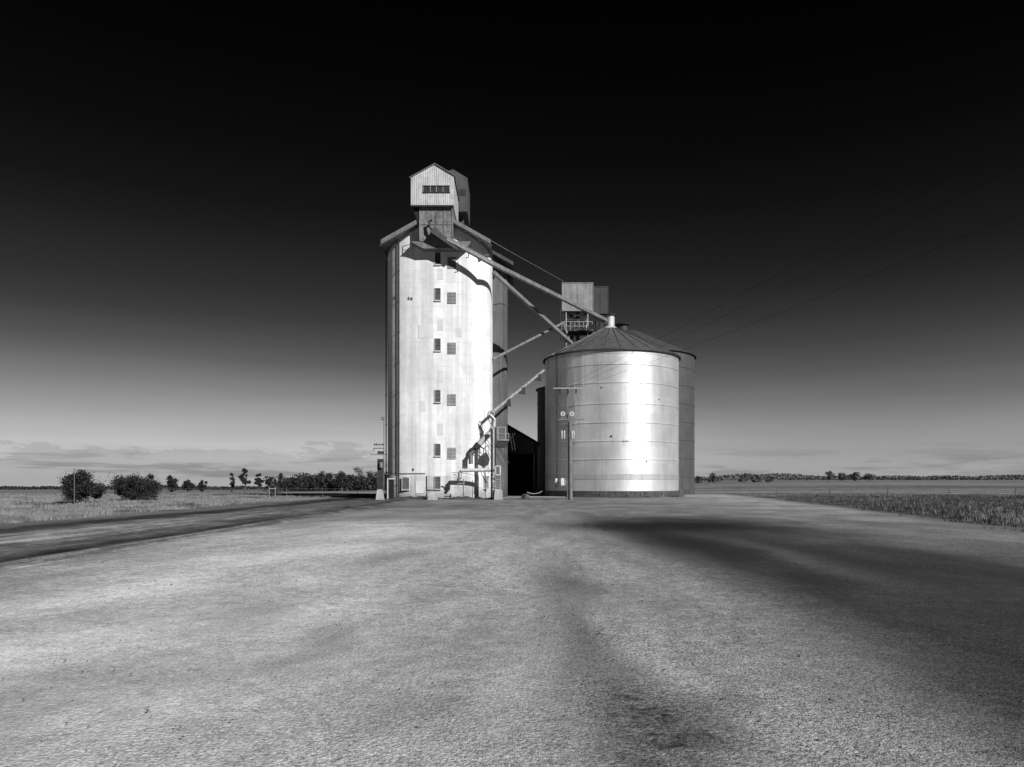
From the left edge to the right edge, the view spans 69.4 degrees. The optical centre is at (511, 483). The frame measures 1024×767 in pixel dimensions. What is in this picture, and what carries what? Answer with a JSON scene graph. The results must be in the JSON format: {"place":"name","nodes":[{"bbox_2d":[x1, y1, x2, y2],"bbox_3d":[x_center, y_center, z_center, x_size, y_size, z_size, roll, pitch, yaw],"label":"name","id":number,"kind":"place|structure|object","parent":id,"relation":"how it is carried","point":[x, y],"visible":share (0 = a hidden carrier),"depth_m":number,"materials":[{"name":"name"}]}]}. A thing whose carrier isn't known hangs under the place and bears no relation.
{"place":"outdoors","nodes":[
{"label":"outdoors","id":0,"kind":"place"},
{"bbox_2d":[0,493,368,523],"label":"dry grass","id":1,"kind":"structure","parent":0,"point":[28,514],"depth_m":52.48,"materials":[{"name":"grey plant"}]},
{"bbox_2d":[0,478,1023,766],"bbox_3d":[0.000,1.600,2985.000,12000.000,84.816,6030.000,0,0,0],"label":"ground","id":2,"kind":"structure","parent":0,"point":[494,694],"depth_m":7.95,"materials":[{"name":"grey gravel"}]},
{"bbox_2d":[74,468,74,503],"bbox_3d":[-30.781,0.300,52.000,0.043,2.800,0.050,0,0,0],"label":"marker pole","id":3,"kind":"object","parent":2,"relation":"on","point":[74,485],"visible":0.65,"depth_m":52.00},
{"bbox_2d":[54,469,109,502],"bbox_3d":[-34.931,0.169,60.122,3.759,3.172,3.714,0,0,0],"label":"bush","id":4,"kind":"object","parent":2,"relation":"on","point":[85,488],"visible":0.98,"depth_m":59.57,"materials":[{"name":"black plant"}]},
{"bbox_2d":[0,484,267,489],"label":"woods","id":5,"kind":"object","parent":2,"relation":"on","point":[5,487],"visible":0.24,"depth_m":611.64,"materials":[{"name":"black plant"}]},
{"bbox_2d":[107,472,165,499],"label":"bush","id":6,"kind":"object","parent":2,"relation":"on","point":[133,487],"visible":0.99,"depth_m":69.33,"materials":[{"name":"black plant"}]},
{"bbox_2d":[145,473,159,486],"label":"tree","id":7,"kind":"object","parent":2,"relation":"on","point":[149,476],"visible":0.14,"depth_m":149.86,"materials":[{"name":"grey plant"}]},
{"bbox_2d":[165,475,179,491],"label":"tree","id":8,"kind":"object","parent":2,"relation":"on","point":[172,486],"visible":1,"depth_m":169.53,"materials":[{"name":"black plant"}]},
{"bbox_2d":[181,479,195,491],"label":"tree","id":9,"kind":"object","parent":2,"relation":"on","point":[187,484],"visible":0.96,"depth_m":189.71,"materials":[{"name":"black plant"}]},
{"bbox_2d":[26,487,357,499],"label":"wire fence","id":10,"kind":"object","parent":2,"relation":"on","point":[208,493],"visible":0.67,"depth_m":76.32,"materials":[{"name":"grey metal"}]},
{"bbox_2d":[197,480,207,491],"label":"tree","id":11,"kind":"object","parent":2,"relation":"on","point":[201,486],"visible":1,"depth_m":209.66,"materials":[{"name":"black plant"}]},
{"bbox_2d":[229,473,234,491],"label":"tree","id":12,"kind":"object","parent":2,"relation":"on","point":[232,483],"visible":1,"depth_m":189.85,"materials":[{"name":"black plant"}]},
{"bbox_2d":[238,468,251,491],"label":"tree","id":13,"kind":"object","parent":2,"relation":"on","point":[243,480],"visible":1,"depth_m":184.67,"materials":[{"name":"black plant"}]},
{"bbox_2d":[253,473,263,491],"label":"tree","id":14,"kind":"object","parent":2,"relation":"on","point":[258,481],"visible":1,"depth_m":189.80,"materials":[{"name":"black plant"}]},
{"bbox_2d":[265,476,273,488],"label":"tree","id":15,"kind":"object","parent":2,"relation":"on","point":[268,481],"visible":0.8,"depth_m":194.61,"materials":[{"name":"black plant"}]},
{"bbox_2d":[268,484,283,495],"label":"shrub","id":16,"kind":"object","parent":2,"relation":"on","point":[273,490],"visible":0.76,"depth_m":89.77,"materials":[{"name":"black plant"}]},
{"bbox_2d":[277,473,286,491],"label":"tree","id":17,"kind":"object","parent":2,"relation":"on","point":[280,482],"visible":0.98,"depth_m":187.74,"materials":[{"name":"black plant"}]},
{"bbox_2d":[290,477,302,491],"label":"tree","id":18,"kind":"object","parent":2,"relation":"on","point":[295,484],"visible":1,"depth_m":199.62,"materials":[{"name":"black plant"}]},
{"bbox_2d":[304,474,318,490],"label":"tree","id":19,"kind":"object","parent":2,"relation":"on","point":[310,483],"visible":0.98,"depth_m":204.45,"materials":[{"name":"black plant"}]},
{"bbox_2d":[262,472,387,491],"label":"scrub belt","id":20,"kind":"object","parent":2,"relation":"on","point":[370,481],"visible":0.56,"depth_m":214.64,"materials":[{"name":"black plant"}]},
{"bbox_2d":[316,469,334,490],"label":"tree","id":21,"kind":"object","parent":2,"relation":"on","point":[321,476],"visible":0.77,"depth_m":214.67,"materials":[{"name":"black plant"}]},
{"bbox_2d":[332,471,350,490],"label":"tree","id":22,"kind":"object","parent":2,"relation":"on","point":[341,478],"visible":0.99,"depth_m":209.89,"materials":[{"name":"black plant"}]},
{"bbox_2d":[346,467,365,487],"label":"tree","id":23,"kind":"object","parent":2,"relation":"on","point":[359,477],"visible":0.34,"depth_m":219.80,"materials":[{"name":"grey plant"}]},
{"bbox_2d":[365,470,373,486],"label":"tree","id":24,"kind":"object","parent":2,"relation":"on","point":[368,475],"visible":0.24,"depth_m":229.77,"materials":[{"name":"grey plant"}]},
{"bbox_2d":[371,417,384,499],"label":"power pole","id":25,"kind":"object","parent":2,"relation":"on","point":[380,479],"visible":0.98,"depth_m":72.40,"materials":[{"name":"wood"}]},
{"bbox_2d":[425,491,437,499],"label":"concrete block","id":26,"kind":"object","parent":2,"relation":"on","point":[432,495],"depth_m":72.48,"materials":[{"name":"concrete"}]},
{"bbox_2d":[391,496,490,499],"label":"earth bank","id":27,"kind":"structure","parent":2,"relation":"on","point":[455,498],"depth_m":73.65,"materials":[{"name":"grey soil"}]},
{"bbox_2d":[380,163,512,498],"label":"concrete silo","id":28,"kind":"object","parent":2,"relation":"on","point":[447,343],"visible":0.77,"depth_m":74.92,"materials":[{"name":"concrete"}]},
{"bbox_2d":[387,478,394,498],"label":"door","id":29,"kind":"structure","parent":28,"relation":"in","point":[390,481],"depth_m":75.47,"materials":[{"name":"metal"}]},
{"bbox_2d":[401,477,409,489],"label":"window","id":30,"kind":"structure","parent":28,"relation":"in","point":[405,480],"depth_m":74.82,"materials":[{"name":"glass"}]},
{"bbox_2d":[434,252,440,265],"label":"window","id":31,"kind":"structure","parent":28,"relation":"in","point":[437,255],"depth_m":74.81,"materials":[{"name":"glass"}]},
{"bbox_2d":[434,288,440,300],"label":"window","id":32,"kind":"structure","parent":28,"relation":"in","point":[437,291],"depth_m":74.79,"materials":[{"name":"glass"}]},
{"bbox_2d":[434,338,440,351],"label":"window","id":33,"kind":"structure","parent":28,"relation":"in","point":[437,341],"depth_m":74.77,"materials":[{"name":"glass"}]},
{"bbox_2d":[434,390,440,402],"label":"window","id":34,"kind":"structure","parent":28,"relation":"in","point":[437,393],"depth_m":74.79,"materials":[{"name":"glass"}]},
{"bbox_2d":[434,443,440,456],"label":"window","id":35,"kind":"structure","parent":28,"relation":"in","point":[437,446],"depth_m":74.79,"materials":[{"name":"glass"}]},
{"bbox_2d":[434,476,440,489],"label":"window","id":36,"kind":"structure","parent":28,"relation":"in","point":[437,479],"depth_m":74.71,"materials":[{"name":"glass"}]},
{"bbox_2d":[447,257,455,267],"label":"shuttered window","id":37,"kind":"structure","parent":28,"relation":"in","point":[451,263],"depth_m":74.82,"materials":[{"name":"grey metal"}]},
{"bbox_2d":[447,292,455,303],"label":"shuttered window","id":38,"kind":"structure","parent":28,"relation":"in","point":[451,297],"depth_m":74.82,"materials":[{"name":"grey metal"}]},
{"bbox_2d":[447,343,455,353],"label":"shuttered window","id":39,"kind":"structure","parent":28,"relation":"in","point":[451,347],"depth_m":74.82,"materials":[{"name":"grey metal"}]},
{"bbox_2d":[447,394,455,404],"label":"shuttered window","id":40,"kind":"structure","parent":28,"relation":"in","point":[451,399],"depth_m":74.82,"materials":[{"name":"grey metal"}]},
{"bbox_2d":[447,448,455,458],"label":"shuttered window","id":41,"kind":"structure","parent":28,"relation":"in","point":[451,452],"depth_m":74.81,"materials":[{"name":"grey metal"}]},
{"bbox_2d":[483,476,488,488],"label":"window","id":42,"kind":"structure","parent":28,"relation":"in","point":[487,477],"depth_m":75.67,"materials":[{"name":"glass"}]},
{"bbox_2d":[490,369,544,413],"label":"pipe conveyor","id":43,"kind":"object","parent":28,"relation":"attached to","point":[521,390],"visible":1,"depth_m":80.99,"materials":[{"name":"metal"}]},
{"bbox_2d":[469,410,495,463],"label":"loading spout","id":44,"kind":"object","parent":43,"relation":"attached to","point":[482,441],"visible":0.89,"depth_m":74.06,"materials":[{"name":"metal"}]},
{"bbox_2d":[428,219,607,322],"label":"grain chute","id":45,"kind":"object","parent":28,"relation":"attached to","point":[447,240],"visible":1,"depth_m":75.26,"materials":[{"name":"metal"}]},
{"bbox_2d":[492,241,563,281],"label":"steel stay","id":46,"kind":"object","parent":28,"relation":"attached to","point":[526,260],"visible":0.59,"depth_m":82.15,"materials":[{"name":"grey metal"}]},
{"bbox_2d":[492,321,564,360],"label":"pipe conveyor","id":47,"kind":"object","parent":28,"relation":"attached to","point":[523,343],"visible":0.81,"depth_m":84.26,"materials":[{"name":"metal"}]},
{"bbox_2d":[492,271,572,344],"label":"grain chute","id":48,"kind":"object","parent":28,"relation":"attached to","point":[513,290],"visible":1,"depth_m":83.04,"materials":[{"name":"metal"}]},
{"bbox_2d":[453,468,490,498],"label":"auger pipe","id":49,"kind":"object","parent":2,"relation":"on","point":[474,470],"visible":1,"depth_m":73.18,"materials":[{"name":"metal"}]},
{"bbox_2d":[494,489,502,499],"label":"concrete block","id":50,"kind":"object","parent":2,"relation":"on","point":[498,495],"depth_m":72.55,"materials":[{"name":"white concrete"}]},
{"bbox_2d":[490,427,514,499],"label":"loading gantry","id":51,"kind":"object","parent":2,"relation":"on","point":[500,444],"visible":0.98,"depth_m":73.23,"materials":[{"name":"metal"}]},
{"bbox_2d":[508,425,539,494],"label":"drive through shed","id":52,"kind":"structure","parent":2,"relation":"on","point":[523,466],"depth_m":111.70,"materials":[{"name":"black metal"}]},
{"bbox_2d":[536,386,544,491],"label":"grain bin","id":53,"kind":"object","parent":2,"relation":"on","point":[541,430],"visible":0.22,"depth_m":131.25,"materials":[{"name":"metal"}]},
{"bbox_2d":[397,495,683,498],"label":"weeds","id":54,"kind":"object","parent":2,"relation":"on","point":[542,495],"visible":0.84,"depth_m":74.52,"materials":[{"name":"grey plant"}]},
{"bbox_2d":[553,383,583,499],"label":"power pole","id":55,"kind":"object","parent":2,"relation":"on","point":[570,434],"visible":1,"depth_m":71.84,"materials":[{"name":"wood"}]},
{"bbox_2d":[563,134,1023,386],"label":"overhead wire","id":56,"kind":"object","parent":55,"relation":"attached to","point":[846,235],"visible":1,"depth_m":28.20,"materials":[{"name":"black metal"}]},
{"bbox_2d":[569,164,1022,387],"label":"overhead wire","id":57,"kind":"object","parent":55,"relation":"attached to","point":[837,259],"visible":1,"depth_m":29.84,"materials":[{"name":"black metal"}]},
{"bbox_2d":[592,211,1023,382],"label":"overhead wire","id":58,"kind":"object","parent":55,"relation":"attached to","point":[836,289],"visible":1,"depth_m":33.47,"materials":[{"name":"black metal"}]},
{"bbox_2d":[543,313,680,496],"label":"grain bin","id":59,"kind":"object","parent":2,"relation":"on","point":[625,441],"visible":0.96,"depth_m":85.71,"materials":[{"name":"metal"}]},
{"bbox_2d":[560,282,592,349],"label":"bucket elevator","id":60,"kind":"object","parent":59,"relation":"on","point":[580,293],"visible":0.77,"depth_m":91.50,"materials":[{"name":"metal"}]},
{"bbox_2d":[593,286,607,331],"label":"bucket elevator","id":61,"kind":"object","parent":59,"relation":"on","point":[600,300],"visible":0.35,"depth_m":98.00,"materials":[{"name":"metal"}]},
{"bbox_2d":[615,323,696,494],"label":"grain bin","id":62,"kind":"object","parent":2,"relation":"on","point":[686,423],"visible":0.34,"depth_m":106.04,"materials":[{"name":"metal"}]},
{"bbox_2d":[694,476,704,482],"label":"tree","id":63,"kind":"object","parent":2,"relation":"on","point":[697,479],"visible":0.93,"depth_m":419.10,"materials":[{"name":"grey plant"}]},
{"bbox_2d":[706,471,720,481],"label":"tree","id":64,"kind":"object","parent":2,"relation":"on","point":[713,478],"visible":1,"depth_m":399.16,"materials":[{"name":"grey plant"}]},
{"bbox_2d":[738,473,749,481],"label":"tree","id":65,"kind":"object","parent":2,"relation":"on","point":[745,477],"visible":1,"depth_m":409.11,"materials":[{"name":"grey plant"}]},
{"bbox_2d":[750,475,762,481],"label":"tree","id":66,"kind":"object","parent":2,"relation":"on","point":[755,479],"visible":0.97,"depth_m":419.66,"materials":[{"name":"grey plant"}]},
{"bbox_2d":[765,476,774,481],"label":"tree","id":67,"kind":"object","parent":2,"relation":"on","point":[769,479],"visible":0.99,"depth_m":429.12,"materials":[{"name":"grey plant"}]},
{"bbox_2d":[825,471,834,479],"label":"tree","id":68,"kind":"object","parent":2,"relation":"on","point":[830,475],"visible":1,"depth_m":559.17,"materials":[{"name":"grey plant"}]},
{"bbox_2d":[837,472,847,480],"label":"tree","id":69,"kind":"object","parent":2,"relation":"on","point":[842,476],"visible":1,"depth_m":568.69,"materials":[{"name":"grey plant"}]},
{"bbox_2d":[847,471,860,480],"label":"tree","id":70,"kind":"object","parent":2,"relation":"on","point":[855,476],"visible":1,"depth_m":560.00,"materials":[{"name":"grey plant"}]},
{"bbox_2d":[694,473,1023,480],"bbox_3d":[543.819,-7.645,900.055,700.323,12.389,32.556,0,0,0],"label":"woods","id":71,"kind":"object","parent":2,"relation":"on","point":[899,477],"visible":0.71,"depth_m":890.87,"materials":[{"name":"black plant"}]},
{"bbox_2d":[861,473,876,480],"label":"tree","id":72,"kind":"object","parent":2,"relation":"on","point":[868,476],"visible":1,"depth_m":569.03,"materials":[{"name":"grey plant"}]},
{"bbox_2d":[776,486,1023,500],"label":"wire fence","id":73,"kind":"object","parent":2,"relation":"on","point":[887,488],"visible":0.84,"depth_m":67.63,"materials":[{"name":"grey metal"}]},
{"bbox_2d":[0,0,1023,488],"label":"sky","id":74,"kind":"structure","parent":0,"point":[199,199],"materials":[{"name":"black"}]},
{"bbox_2d":[521,494,549,498],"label":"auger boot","id":75,"kind":"object","parent":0,"point":[525,496],"visible":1,"depth_m":77.59,"materials":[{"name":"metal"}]},
{"bbox_2d":[737,494,1023,531],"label":"dark grass","id":76,"kind":"structure","parent":0,"point":[947,507],"depth_m":53.12,"materials":[{"name":"plant"}]},
{"bbox_2d":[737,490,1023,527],"bbox_3d":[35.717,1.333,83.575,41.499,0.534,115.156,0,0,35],"label":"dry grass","id":77,"kind":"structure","parent":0,"point":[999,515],"depth_m":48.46,"materials":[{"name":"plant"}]}
]}

